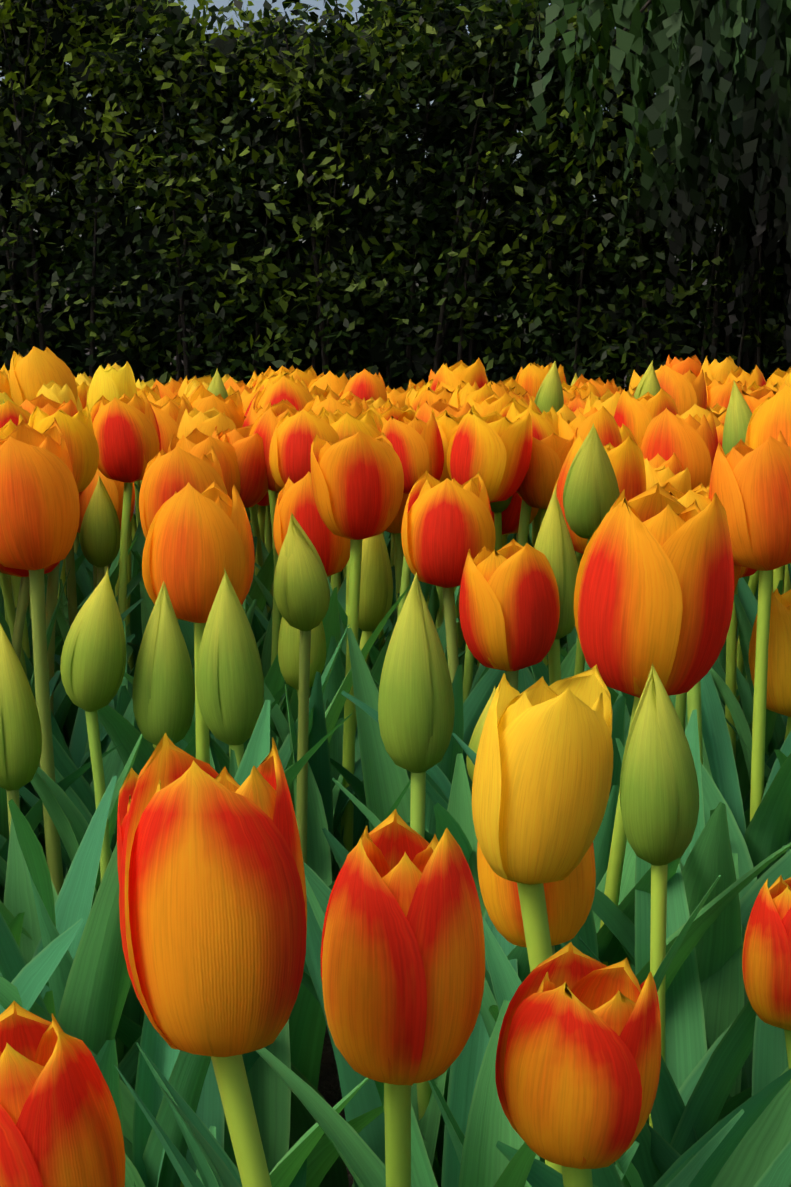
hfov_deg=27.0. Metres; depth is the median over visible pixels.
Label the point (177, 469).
orange tulip
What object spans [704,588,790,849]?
orange tulip
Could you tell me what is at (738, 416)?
tulip bud
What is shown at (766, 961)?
gold tulip
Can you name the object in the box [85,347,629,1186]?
ground
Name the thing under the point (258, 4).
sky
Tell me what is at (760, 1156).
tulip bed
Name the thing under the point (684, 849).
tulip bed
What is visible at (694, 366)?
tulip bed
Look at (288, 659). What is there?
tulip bud
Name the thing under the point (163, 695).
tulip bud
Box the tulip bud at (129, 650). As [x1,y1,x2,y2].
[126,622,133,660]
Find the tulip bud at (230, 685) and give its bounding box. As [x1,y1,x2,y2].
[45,568,335,1048]
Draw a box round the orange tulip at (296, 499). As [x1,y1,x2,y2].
[270,471,458,746]
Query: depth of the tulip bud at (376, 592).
1.23 m
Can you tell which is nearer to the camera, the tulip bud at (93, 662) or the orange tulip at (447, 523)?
the tulip bud at (93, 662)
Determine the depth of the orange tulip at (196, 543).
0.93 m
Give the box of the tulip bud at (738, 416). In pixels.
[717,381,751,677]
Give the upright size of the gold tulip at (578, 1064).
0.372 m
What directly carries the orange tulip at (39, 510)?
on the ground
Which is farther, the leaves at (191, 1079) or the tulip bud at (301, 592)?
the tulip bud at (301, 592)
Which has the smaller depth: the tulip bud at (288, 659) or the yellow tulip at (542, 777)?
the yellow tulip at (542, 777)
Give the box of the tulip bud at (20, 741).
[0,623,41,946]
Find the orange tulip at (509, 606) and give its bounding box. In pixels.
[408,538,559,843]
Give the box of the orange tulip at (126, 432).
[54,390,160,665]
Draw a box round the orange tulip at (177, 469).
[97,446,281,774]
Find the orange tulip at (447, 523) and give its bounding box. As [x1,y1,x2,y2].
[401,470,495,834]
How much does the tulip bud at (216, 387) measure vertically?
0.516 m
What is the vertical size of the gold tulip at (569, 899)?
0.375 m
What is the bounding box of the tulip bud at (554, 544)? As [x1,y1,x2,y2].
[472,483,628,794]
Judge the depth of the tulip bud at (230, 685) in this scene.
0.85 m
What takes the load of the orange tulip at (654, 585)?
on the ground
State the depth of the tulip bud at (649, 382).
1.71 m
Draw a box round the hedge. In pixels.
[0,0,790,390]
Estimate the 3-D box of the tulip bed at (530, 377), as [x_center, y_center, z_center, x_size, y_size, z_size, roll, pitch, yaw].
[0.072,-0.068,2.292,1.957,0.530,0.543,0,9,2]
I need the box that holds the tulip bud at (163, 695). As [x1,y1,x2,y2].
[30,581,295,1064]
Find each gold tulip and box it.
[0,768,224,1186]
[0,1001,124,1186]
[115,809,693,1186]
[119,733,306,1186]
[256,942,743,1186]
[477,843,790,1186]
[647,875,790,1174]
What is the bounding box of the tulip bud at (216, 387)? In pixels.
[207,369,227,398]
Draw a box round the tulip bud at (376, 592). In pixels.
[277,533,394,751]
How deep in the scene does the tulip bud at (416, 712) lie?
0.76 m
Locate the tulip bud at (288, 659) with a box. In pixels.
[270,617,362,869]
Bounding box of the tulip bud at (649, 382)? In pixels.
[634,360,660,398]
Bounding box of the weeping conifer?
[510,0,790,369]
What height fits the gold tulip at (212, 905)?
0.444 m
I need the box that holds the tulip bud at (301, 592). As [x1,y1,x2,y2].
[274,512,427,885]
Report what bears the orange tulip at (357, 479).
on the ground
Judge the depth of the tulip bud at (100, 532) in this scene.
1.41 m
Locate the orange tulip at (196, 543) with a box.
[142,480,352,786]
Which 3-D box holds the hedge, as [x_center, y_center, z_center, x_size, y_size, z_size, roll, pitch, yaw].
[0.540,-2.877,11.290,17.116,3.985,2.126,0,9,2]
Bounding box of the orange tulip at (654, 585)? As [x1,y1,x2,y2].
[452,482,790,1021]
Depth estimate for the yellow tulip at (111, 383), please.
1.62 m
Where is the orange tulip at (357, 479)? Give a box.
[264,430,403,882]
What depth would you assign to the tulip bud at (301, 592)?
1.02 m
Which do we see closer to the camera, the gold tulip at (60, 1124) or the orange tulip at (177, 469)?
the gold tulip at (60, 1124)
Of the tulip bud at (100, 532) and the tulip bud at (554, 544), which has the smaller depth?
the tulip bud at (554, 544)
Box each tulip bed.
[0,361,790,748]
[0,385,790,903]
[0,431,790,1186]
[0,778,790,1186]
[1,356,779,558]
[133,354,790,519]
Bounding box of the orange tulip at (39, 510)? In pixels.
[0,417,79,894]
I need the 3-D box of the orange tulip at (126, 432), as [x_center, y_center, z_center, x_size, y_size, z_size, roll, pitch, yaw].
[-0.236,0.075,1.440,0.126,0.502,0.145,0,9,2]
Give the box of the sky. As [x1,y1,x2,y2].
[0,0,779,341]
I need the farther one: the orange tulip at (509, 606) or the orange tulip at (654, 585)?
the orange tulip at (509, 606)
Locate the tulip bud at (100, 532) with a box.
[63,477,191,664]
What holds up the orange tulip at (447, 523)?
on the ground
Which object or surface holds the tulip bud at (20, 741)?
on the ground
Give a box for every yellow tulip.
[87,361,136,675]
[305,664,638,1186]
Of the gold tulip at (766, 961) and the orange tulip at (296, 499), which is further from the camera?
the orange tulip at (296, 499)
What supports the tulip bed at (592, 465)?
on the ground
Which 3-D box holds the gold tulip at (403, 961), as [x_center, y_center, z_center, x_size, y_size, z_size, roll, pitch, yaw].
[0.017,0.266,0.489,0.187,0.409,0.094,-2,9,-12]
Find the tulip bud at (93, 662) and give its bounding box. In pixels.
[0,568,142,940]
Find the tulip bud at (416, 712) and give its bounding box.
[303,572,530,1186]

